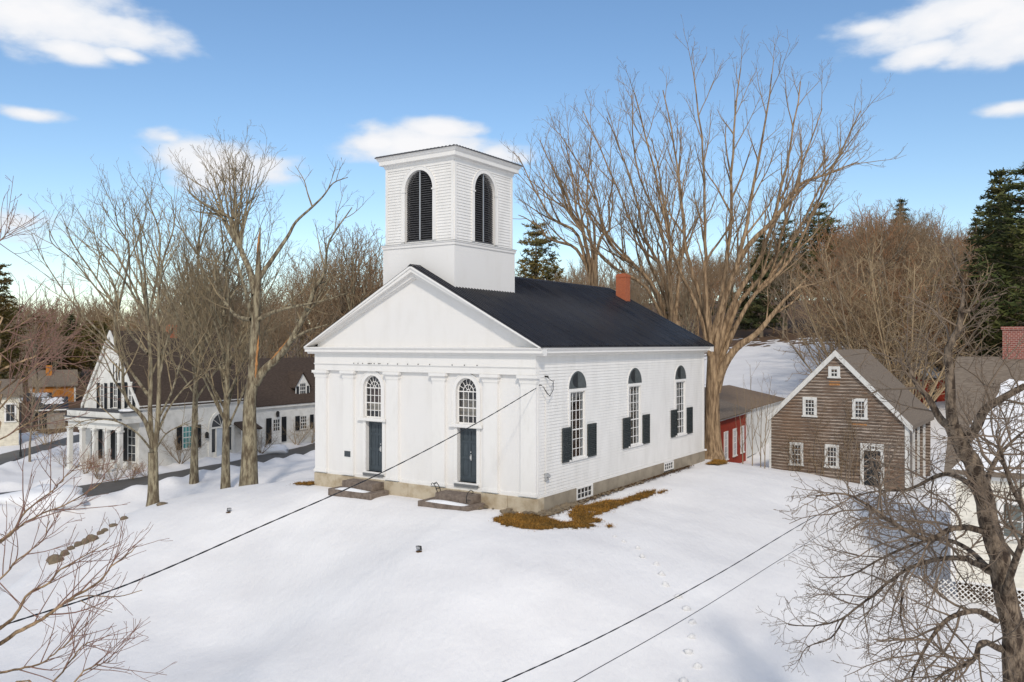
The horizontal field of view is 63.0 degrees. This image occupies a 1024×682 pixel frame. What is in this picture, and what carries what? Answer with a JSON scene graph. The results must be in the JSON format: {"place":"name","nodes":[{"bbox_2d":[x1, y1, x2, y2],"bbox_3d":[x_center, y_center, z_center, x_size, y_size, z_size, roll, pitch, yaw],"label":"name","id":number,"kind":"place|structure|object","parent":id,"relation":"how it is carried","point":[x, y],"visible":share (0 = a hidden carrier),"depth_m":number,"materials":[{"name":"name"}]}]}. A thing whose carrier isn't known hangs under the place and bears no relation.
{"place":"outdoors","nodes":[
{"label":"outdoors","id":0,"kind":"place"},
{"bbox_2d":[0,434,78,463],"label":"driveway","id":1,"kind":"structure","parent":0,"point":[7,457],"depth_m":70.22,"materials":[{"name":"grey asphalt"}]},
{"bbox_2d":[0,443,314,496],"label":"road","id":2,"kind":"structure","parent":0,"point":[105,487],"depth_m":54.74,"materials":[{"name":"grey asphalt"}]},
{"bbox_2d":[0,300,1023,681],"bbox_3d":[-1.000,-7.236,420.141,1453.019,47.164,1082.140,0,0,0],"label":"ground","id":3,"kind":"structure","parent":0,"point":[334,588],"depth_m":28.36,"materials":[{"name":"white snow"}]},
{"bbox_2d":[0,379,22,445],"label":"cream house","id":4,"kind":"structure","parent":3,"relation":"on","point":[9,424],"depth_m":72.67,"materials":[{"name":"paint"}]},
{"bbox_2d":[4,403,16,421],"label":"window","id":5,"kind":"structure","parent":4,"relation":"in","point":[7,418],"depth_m":72.61,"materials":[{"name":"white glass"}]},
{"bbox_2d":[0,262,34,386],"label":"pine tree","id":6,"kind":"object","parent":3,"relation":"on","point":[9,315],"visible":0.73,"depth_m":82.03,"materials":[{"name":"green plant"}]},
{"bbox_2d":[2,303,46,377],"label":"bare tree","id":7,"kind":"object","parent":3,"relation":"on","point":[26,316],"visible":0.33,"depth_m":104.01,"materials":[{"name":"brown plant"}]},
{"bbox_2d":[0,366,65,461],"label":"tree","id":8,"kind":"object","parent":3,"relation":"on","point":[33,397],"visible":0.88,"depth_m":61.96,"materials":[{"name":"brown plant"}]},
{"bbox_2d":[0,484,86,510],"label":"snow heap","id":9,"kind":"object","parent":3,"relation":"on","point":[60,498],"visible":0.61,"depth_m":46.59,"materials":[{"name":"white snow"}]},
{"bbox_2d":[9,315,77,392],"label":"bare tree","id":10,"kind":"object","parent":3,"relation":"on","point":[34,349],"visible":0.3,"depth_m":97.07,"materials":[{"name":"brown plant"}]},
{"bbox_2d":[23,410,67,443],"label":"garden shrub","id":11,"kind":"object","parent":3,"relation":"on","point":[47,434],"visible":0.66,"depth_m":73.89,"materials":[{"name":"beige plant"}]},
{"bbox_2d":[35,396,68,429],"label":"garage","id":12,"kind":"structure","parent":3,"relation":"on","point":[54,412],"depth_m":84.81,"materials":[{"name":"grey paint"}]},
{"bbox_2d":[28,365,77,401],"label":"wooden shed","id":13,"kind":"structure","parent":3,"relation":"on","point":[58,377],"depth_m":105.98,"materials":[{"name":"orange wood"}]},
{"bbox_2d":[54,337,84,371],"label":"hill pine","id":14,"kind":"object","parent":3,"relation":"on","point":[69,365],"visible":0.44,"depth_m":124.80,"materials":[{"name":"green plant"}]},
{"bbox_2d":[67,320,105,375],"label":"bare tree","id":15,"kind":"object","parent":3,"relation":"on","point":[79,353],"visible":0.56,"depth_m":122.86,"materials":[{"name":"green plant"}]},
{"bbox_2d":[0,175,174,681],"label":"bare tree","id":16,"kind":"object","parent":3,"relation":"on","point":[17,527],"visible":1,"depth_m":10.86,"materials":[{"name":"beige plant"}]},
{"bbox_2d":[2,145,249,506],"bbox_3d":[-20.113,-0.862,41.547,13.513,18.141,9.562,0,0,0],"label":"forked tree","id":17,"kind":"object","parent":3,"relation":"on","point":[153,471],"visible":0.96,"depth_m":41.41,"materials":[{"name":"brown plant"}]},
{"bbox_2d":[130,290,210,331],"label":"bare tree","id":18,"kind":"object","parent":3,"relation":"on","point":[153,322],"visible":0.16,"depth_m":83.47,"materials":[{"name":"brown plant"}]},
{"bbox_2d":[119,261,249,331],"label":"bare tree","id":19,"kind":"object","parent":3,"relation":"on","point":[175,302],"visible":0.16,"depth_m":99.08,"materials":[{"name":"brown plant"}]},
{"bbox_2d":[159,426,210,463],"bbox_3d":[-23.135,7.260,58.253,3.859,2.680,3.946,0,0,14],"label":"garden shrub","id":20,"kind":"object","parent":3,"relation":"on","point":[177,454],"visible":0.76,"depth_m":58.30,"materials":[{"name":"brown plant"}]},
{"bbox_2d":[63,325,314,472],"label":"white house","id":21,"kind":"structure","parent":3,"relation":"on","point":[286,393],"depth_m":60.42,"materials":[{"name":"paint"}]},
{"bbox_2d":[126,427,136,462],"bbox_3d":[-26.200,7.170,57.524,1.120,2.410,0.100,0,0,30],"label":"porch window","id":22,"kind":"structure","parent":21,"relation":"in","point":[131,435],"depth_m":57.53,"materials":[{"name":"white paint"}]},
{"bbox_2d":[182,425,190,449],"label":"window","id":23,"kind":"structure","parent":21,"relation":"in","point":[186,430],"depth_m":60.48,"materials":[{"name":"white paint"}]},
{"bbox_2d":[271,416,281,443],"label":"wing door","id":24,"kind":"structure","parent":21,"relation":"in","point":[277,421],"depth_m":68.08,"materials":[{"name":"white paint"}]},
{"bbox_2d":[109,165,297,483],"bbox_3d":[-19.739,-0.804,51.491,12.132,19.309,8.523,0,0,30],"label":"roadside tree","id":25,"kind":"object","parent":3,"relation":"on","point":[194,475],"visible":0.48,"depth_m":51.28,"materials":[{"name":"brown plant"}]},
{"bbox_2d":[104,183,310,488],"bbox_3d":[-17.254,-0.455,48.474,10.659,18.660,10.721,0,0,-20],"label":"roadside tree","id":26,"kind":"object","parent":3,"relation":"on","point":[228,390],"visible":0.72,"depth_m":47.82,"materials":[{"name":"brown plant"}]},
{"bbox_2d":[138,232,297,345],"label":"bare tree","id":27,"kind":"object","parent":3,"relation":"on","point":[209,284],"visible":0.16,"depth_m":99.16,"materials":[{"name":"brown plant"}]},
{"bbox_2d":[184,248,301,357],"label":"bare tree","id":28,"kind":"object","parent":3,"relation":"on","point":[240,303],"visible":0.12,"depth_m":99.97,"materials":[{"name":"brown plant"}]},
{"bbox_2d":[202,291,296,357],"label":"bare tree","id":29,"kind":"object","parent":3,"relation":"on","point":[237,329],"visible":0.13,"depth_m":95.88,"materials":[{"name":"brown plant"}]},
{"bbox_2d":[169,116,374,485],"bbox_3d":[-13.260,-2.188,42.910,12.903,20.399,7.817,0,0,34],"label":"split tree","id":30,"kind":"object","parent":3,"relation":"on","point":[235,227],"visible":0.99,"depth_m":42.91,"materials":[{"name":"brown plant"}]},
{"bbox_2d":[257,444,288,453],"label":"snow heap","id":31,"kind":"object","parent":3,"relation":"on","point":[277,448],"visible":0.52,"depth_m":65.30,"materials":[{"name":"white snow"}]},
{"bbox_2d":[245,281,308,356],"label":"bare tree","id":32,"kind":"object","parent":3,"relation":"on","point":[279,301],"visible":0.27,"depth_m":95.34,"materials":[{"name":"beige plant"}]},
{"bbox_2d":[260,306,296,357],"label":"bare tree","id":33,"kind":"object","parent":3,"relation":"on","point":[275,339],"visible":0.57,"depth_m":84.66,"materials":[{"name":"brown plant"}]},
{"bbox_2d":[243,283,342,357],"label":"bare tree","id":34,"kind":"object","parent":3,"relation":"on","point":[297,340],"visible":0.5,"depth_m":86.91,"materials":[{"name":"brown plant"}]},
{"bbox_2d":[269,245,340,356],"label":"bare tree","id":35,"kind":"object","parent":3,"relation":"on","point":[303,278],"visible":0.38,"depth_m":100.99,"materials":[{"name":"beige plant"}]},
{"bbox_2d":[276,254,342,356],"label":"bare tree","id":36,"kind":"object","parent":3,"relation":"on","point":[307,297],"visible":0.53,"depth_m":92.81,"materials":[{"name":"beige plant"}]},
{"bbox_2d":[298,226,382,317],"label":"bare tree","id":37,"kind":"object","parent":3,"relation":"on","point":[354,271],"visible":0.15,"depth_m":104.87,"materials":[{"name":"brown plant"}]},
{"bbox_2d":[300,249,382,322],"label":"bare tree","id":38,"kind":"object","parent":3,"relation":"on","point":[339,281],"visible":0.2,"depth_m":102.03,"materials":[{"name":"brown plant"}]},
{"bbox_2d":[318,215,384,321],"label":"bare tree","id":39,"kind":"object","parent":3,"relation":"on","point":[352,279],"visible":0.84,"depth_m":93.59,"materials":[{"name":"brown plant"}]},
{"bbox_2d":[322,241,382,317],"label":"bare tree","id":40,"kind":"object","parent":3,"relation":"on","point":[361,278],"visible":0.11,"depth_m":101.88,"materials":[{"name":"beige plant"}]},
{"bbox_2d":[328,478,388,499],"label":"stone steps","id":41,"kind":"structure","parent":3,"relation":"on","point":[368,490],"depth_m":35.89,"materials":[{"name":"grey stone"}]},
{"bbox_2d":[418,490,484,510],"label":"stone steps","id":42,"kind":"structure","parent":3,"relation":"on","point":[450,499],"depth_m":33.07,"materials":[{"name":"grey stone"}]},
{"bbox_2d":[0,226,963,363],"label":"woods","id":43,"kind":"object","parent":3,"relation":"on","point":[90,309],"visible":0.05,"depth_m":168.23,"materials":[{"name":"brown plant"}]},
{"bbox_2d":[303,144,713,512],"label":"church","id":44,"kind":"structure","parent":3,"relation":"on","point":[452,325],"depth_m":35.84,"materials":[{"name":"wood"}]},
{"bbox_2d":[0,388,535,625],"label":"service cable","id":45,"kind":"object","parent":44,"relation":"attached to","point":[255,528],"visible":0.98,"depth_m":20.06,"materials":[{"name":"black plastic"}]},
{"bbox_2d":[357,371,385,421],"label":"arched window","id":46,"kind":"structure","parent":44,"relation":"in","point":[375,389],"depth_m":37.07,"materials":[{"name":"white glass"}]},
{"bbox_2d":[363,421,383,476],"bbox_3d":[-6.015,4.736,36.782,1.180,2.370,0.370,0,0,34],"label":"door","id":47,"kind":"structure","parent":44,"relation":"in","point":[375,428],"depth_m":36.92,"materials":[{"name":"grey paint"}]},
{"bbox_2d":[449,373,482,428],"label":"arched window","id":48,"kind":"structure","parent":44,"relation":"in","point":[469,395],"depth_m":34.19,"materials":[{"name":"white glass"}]},
{"bbox_2d":[454,428,478,488],"bbox_3d":[-1.780,4.727,33.941,1.180,2.370,0.370,0,0,34],"label":"door","id":49,"kind":"structure","parent":44,"relation":"in","point":[468,436],"depth_m":34.10,"materials":[{"name":"grey paint"}]},
{"bbox_2d":[567,370,587,461],"bbox_3d":[2.596,3.064,34.688,0.420,3.760,1.600,0,0,34],"label":"tall window","id":50,"kind":"structure","parent":44,"relation":"in","point":[577,382],"depth_m":34.90,"materials":[{"name":"white glass"}]},
{"bbox_2d":[576,484,592,500],"bbox_3d":[2.998,6.336,35.083,0.176,0.520,1.400,0,0,34],"label":"basement window","id":51,"kind":"structure","parent":44,"relation":"in","point":[586,491],"depth_m":35.04,"materials":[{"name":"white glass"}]},
{"bbox_2d":[627,367,642,447],"bbox_3d":[5.633,3.079,39.214,0.420,3.760,1.600,0,0,34],"label":"tall window","id":52,"kind":"structure","parent":44,"relation":"in","point":[634,379],"depth_m":39.42,"materials":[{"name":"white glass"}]},
{"bbox_2d":[286,458,730,529],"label":"dead grass","id":53,"kind":"structure","parent":3,"relation":"on","point":[608,506],"depth_m":31.73,"materials":[{"name":"brown plant"}]},
{"bbox_2d":[515,219,564,281],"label":"pine tree","id":54,"kind":"object","parent":3,"relation":"on","point":[536,264],"visible":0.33,"depth_m":77.67,"materials":[{"name":"green plant"}]},
{"bbox_2d":[478,481,643,516],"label":"rubble stones","id":55,"kind":"object","parent":3,"relation":"on","point":[558,509],"visible":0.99,"depth_m":32.68,"materials":[{"name":"grey stone"}]},
{"bbox_2d":[499,107,634,285],"bbox_3d":[4.109,-5.030,61.958,9.707,25.254,9.208,0,0,-36],"label":"maple tree","id":56,"kind":"object","parent":3,"relation":"on","point":[590,263],"visible":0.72,"depth_m":62.06,"materials":[{"name":"beige plant"}]},
{"bbox_2d":[532,465,693,517],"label":"leaf litter","id":57,"kind":"object","parent":3,"relation":"on","point":[647,479],"visible":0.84,"depth_m":39.34,"materials":[{"name":"brown plant"}]},
{"bbox_2d":[530,69,712,325],"bbox_3d":[7.539,-5.587,55.426,12.741,26.577,9.338,0,0,0],"label":"maple tree","id":58,"kind":"object","parent":3,"relation":"on","point":[667,295],"visible":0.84,"depth_m":54.89,"materials":[{"name":"beige plant"}]},
{"bbox_2d":[672,272,707,328],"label":"bare tree","id":59,"kind":"object","parent":3,"relation":"on","point":[679,309],"visible":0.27,"depth_m":97.75,"materials":[{"name":"brown plant"}]},
{"bbox_2d":[672,261,713,332],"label":"bare tree","id":60,"kind":"object","parent":3,"relation":"on","point":[687,306],"visible":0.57,"depth_m":89.66,"materials":[{"name":"brown plant"}]},
{"bbox_2d":[686,244,736,326],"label":"bare tree","id":61,"kind":"object","parent":3,"relation":"on","point":[718,275],"visible":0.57,"depth_m":104.84,"materials":[{"name":"beige plant"}]},
{"bbox_2d":[704,393,750,462],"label":"red barn","id":62,"kind":"structure","parent":3,"relation":"on","point":[731,444],"depth_m":53.34,"materials":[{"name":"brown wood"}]},
{"bbox_2d":[704,385,784,456],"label":"white barn","id":63,"kind":"structure","parent":3,"relation":"on","point":[728,394],"depth_m":61.20,"materials":[{"name":"paint"}]},
{"bbox_2d":[614,16,907,459],"bbox_3d":[13.157,-5.993,47.532,15.482,25.872,9.983,0,0,0],"label":"maple tree","id":64,"kind":"object","parent":3,"relation":"on","point":[718,335],"visible":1,"depth_m":47.20,"materials":[{"name":"beige plant"}]},
{"bbox_2d":[735,231,788,336],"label":"spruce tree","id":65,"kind":"object","parent":3,"relation":"on","point":[756,306],"visible":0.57,"depth_m":117.67,"materials":[{"name":"green plant"}]},
{"bbox_2d":[754,262,815,337],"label":"bare tree","id":66,"kind":"object","parent":3,"relation":"on","point":[774,292],"visible":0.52,"depth_m":113.80,"materials":[{"name":"brown plant"}]},
{"bbox_2d":[765,219,810,329],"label":"pine tree","id":67,"kind":"object","parent":3,"relation":"on","point":[784,251],"visible":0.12,"depth_m":123.44,"materials":[{"name":"green plant"}]},
{"bbox_2d":[771,239,821,332],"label":"bare tree","id":68,"kind":"object","parent":3,"relation":"on","point":[794,258],"visible":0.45,"depth_m":117.89,"materials":[{"name":"brown plant"}]},
{"bbox_2d":[779,201,852,329],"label":"pine tree","id":69,"kind":"object","parent":3,"relation":"on","point":[816,219],"visible":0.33,"depth_m":119.05,"materials":[{"name":"green plant"}]},
{"bbox_2d":[782,290,901,358],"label":"thicket shrub","id":70,"kind":"object","parent":3,"relation":"on","point":[798,317],"visible":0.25,"depth_m":75.38,"materials":[{"name":"brown plant"}]},
{"bbox_2d":[765,349,933,492],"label":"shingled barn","id":71,"kind":"structure","parent":3,"relation":"on","point":[830,378],"depth_m":45.23,"materials":[{"name":"brown wood"}]},
{"bbox_2d":[789,442,803,465],"bbox_3d":[15.717,6.240,46.173,0.834,1.286,0.120,0,0,35],"label":"window","id":72,"kind":"structure","parent":71,"relation":"in","point":[791,443],"depth_m":46.15,"materials":[{"name":"white paint"}]},
{"bbox_2d":[802,397,817,416],"bbox_3d":[16.312,3.616,45.768,0.837,1.087,0.120,0,0,35],"label":"window","id":73,"kind":"structure","parent":71,"relation":"in","point":[808,408],"depth_m":45.75,"materials":[{"name":"white paint"}]},
{"bbox_2d":[780,394,873,483],"bbox_3d":[16.872,5.387,45.103,5.476,5.089,0.440,0,0,35],"label":"climbing vine","id":74,"kind":"object","parent":71,"relation":"attached to","point":[822,465],"visible":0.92,"depth_m":45.07,"materials":[{"name":"brown plant"}]},
{"bbox_2d":[824,444,839,468],"bbox_3d":[17.265,6.216,45.095,0.829,1.259,0.120,0,0,35],"label":"window","id":75,"kind":"structure","parent":71,"relation":"in","point":[834,448],"depth_m":45.09,"materials":[{"name":"white paint"}]},
{"bbox_2d":[851,398,867,419],"bbox_3d":[18.439,3.598,44.284,0.839,1.099,0.120,0,0,35],"label":"window","id":76,"kind":"structure","parent":71,"relation":"in","point":[856,412],"depth_m":44.30,"materials":[{"name":"white paint"}]},
{"bbox_2d":[775,244,938,348],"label":"thicket shrub","id":77,"kind":"object","parent":3,"relation":"on","point":[849,283],"visible":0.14,"depth_m":83.44,"materials":[{"name":"brown plant"}]},
{"bbox_2d":[790,193,935,347],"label":"bare tree","id":78,"kind":"object","parent":3,"relation":"on","point":[859,241],"visible":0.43,"depth_m":86.67,"materials":[{"name":"beige plant"}]},
{"bbox_2d":[758,250,979,391],"bbox_3d":[27.096,0.212,64.063,15.940,13.398,16.299,0,0,32],"label":"thicket shrub","id":79,"kind":"object","parent":3,"relation":"on","point":[855,344],"visible":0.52,"depth_m":61.98,"materials":[{"name":"brown plant"}]},
{"bbox_2d":[781,224,960,365],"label":"thicket shrub","id":80,"kind":"object","parent":3,"relation":"on","point":[835,324],"visible":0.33,"depth_m":69.60,"materials":[{"name":"brown plant"}]},
{"bbox_2d":[786,244,974,359],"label":"thicket shrub","id":81,"kind":"object","parent":3,"relation":"on","point":[847,282],"visible":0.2,"depth_m":75.37,"materials":[{"name":"brown plant"}]},
{"bbox_2d":[831,203,937,290],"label":"bare tree","id":82,"kind":"object","parent":3,"relation":"on","point":[885,238],"visible":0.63,"depth_m":84.35,"materials":[{"name":"brown plant"}]},
{"bbox_2d":[812,228,959,315],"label":"thicket shrub","id":83,"kind":"object","parent":3,"relation":"on","point":[881,259],"visible":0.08,"depth_m":83.21,"materials":[{"name":"brown plant"}]},
{"bbox_2d":[756,235,1023,681],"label":"apple tree","id":84,"kind":"object","parent":3,"relation":"on","point":[1000,568],"visible":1,"depth_m":13.70,"materials":[{"name":"brown plant"}]},
{"bbox_2d":[858,197,932,277],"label":"bare tree","id":85,"kind":"object","parent":3,"relation":"on","point":[903,229],"visible":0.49,"depth_m":91.14,"materials":[{"name":"beige plant"}]},
{"bbox_2d":[787,233,1006,378],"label":"thicket shrub","id":86,"kind":"object","parent":3,"relation":"on","point":[814,291],"visible":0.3,"depth_m":68.37,"materials":[{"name":"brown plant"}]},
{"bbox_2d":[791,240,1003,374],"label":"thicket shrub","id":87,"kind":"object","parent":3,"relation":"on","point":[813,280],"visible":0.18,"depth_m":71.55,"materials":[{"name":"brown plant"}]},
{"bbox_2d":[854,199,944,281],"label":"bare tree","id":88,"kind":"object","parent":3,"relation":"on","point":[932,222],"visible":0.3,"depth_m":93.86,"materials":[{"name":"brown plant"}]},
{"bbox_2d":[821,226,980,317],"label":"thicket shrub","id":89,"kind":"object","parent":3,"relation":"on","point":[917,260],"visible":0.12,"depth_m":79.81,"materials":[{"name":"brown plant"}]},
{"bbox_2d":[789,231,1013,361],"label":"thicket shrub","id":90,"kind":"object","parent":3,"relation":"on","point":[879,273],"visible":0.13,"depth_m":77.00,"materials":[{"name":"brown plant"}]},
{"bbox_2d":[789,237,1022,392],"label":"thicket shrub","id":91,"kind":"object","parent":3,"relation":"on","point":[857,323],"visible":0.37,"depth_m":65.43,"materials":[{"name":"brown plant"}]},
{"bbox_2d":[794,243,1022,370],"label":"thicket shrub","id":92,"kind":"object","parent":3,"relation":"on","point":[846,309],"visible":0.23,"depth_m":68.02,"materials":[{"name":"brown plant"}]},
{"bbox_2d":[817,241,1022,408],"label":"thicket shrub","id":93,"kind":"object","parent":3,"relation":"on","point":[930,392],"visible":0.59,"depth_m":61.48,"materials":[{"name":"brown plant"}]},
{"bbox_2d":[877,219,969,287],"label":"bare tree","id":94,"kind":"object","parent":3,"relation":"on","point":[939,240],"visible":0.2,"depth_m":98.23,"materials":[{"name":"brown plant"}]},
{"bbox_2d":[905,365,944,402],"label":"red shed","id":95,"kind":"structure","parent":3,"relation":"on","point":[941,397],"depth_m":65.99,"materials":[{"name":"brown wood"}]},
{"bbox_2d":[883,236,972,292],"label":"bare tree","id":96,"kind":"object","parent":3,"relation":"on","point":[928,261],"visible":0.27,"depth_m":84.56,"materials":[{"name":"brown plant"}]},
{"bbox_2d":[910,476,949,496],"bbox_3d":[22.373,7.856,44.013,3.224,1.436,2.750,0,0,0],"label":"snow mound","id":97,"kind":"object","parent":3,"relation":"on","point":[944,487],"visible":0.2,"depth_m":43.18,"materials":[{"name":"white snow"}]},
{"bbox_2d":[849,227,1023,375],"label":"thicket shrub","id":98,"kind":"object","parent":3,"relation":"on","point":[944,300],"visible":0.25,"depth_m":63.85,"materials":[{"name":"brown plant"}]},
{"bbox_2d":[914,204,970,269],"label":"bare tree","id":99,"kind":"object","parent":3,"relation":"on","point":[936,228],"visible":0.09,"depth_m":115.12,"materials":[{"name":"beige plant"}]},
{"bbox_2d":[885,243,1023,367],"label":"thicket shrub","id":100,"kind":"object","parent":3,"relation":"on","point":[933,297],"visible":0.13,"depth_m":66.96,"materials":[{"name":"brown plant"}]},
{"bbox_2d":[894,326,1023,609],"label":"white cottage","id":101,"kind":"structure","parent":3,"relation":"on","point":[1013,335],"depth_m":27.97,"materials":[{"name":"paint"}]},
{"bbox_2d":[502,456,951,681],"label":"overhead cable","id":102,"kind":"object","parent":101,"relation":"attached to","point":[665,602],"visible":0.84,"depth_m":10.73,"materials":[{"name":"black plastic"}]},
{"bbox_2d":[574,476,944,681],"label":"thin wire","id":103,"kind":"object","parent":101,"relation":"attached to","point":[708,604],"visible":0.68,"depth_m":10.17,"materials":[{"name":"black"}]},
{"bbox_2d":[997,498,1023,540],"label":"window","id":104,"kind":"structure","parent":101,"relation":"in","point":[999,502],"depth_m":27.05,"materials":[{"name":"grey glass"}]},
{"bbox_2d":[948,167,1023,356],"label":"spruce tree","id":105,"kind":"object","parent":3,"relation":"on","point":[996,174],"visible":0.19,"depth_m":65.87,"materials":[{"name":"green plant"}]},
{"bbox_2d":[957,162,1023,353],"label":"pine tree","id":106,"kind":"object","parent":3,"relation":"on","point":[1015,234],"visible":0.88,"depth_m":60.08,"materials":[{"name":"green plant"}]},
{"bbox_2d":[0,0,1023,325],"label":"sky","id":107,"kind":"structure","parent":0,"point":[358,82],"materials":[{"name":"blue"}]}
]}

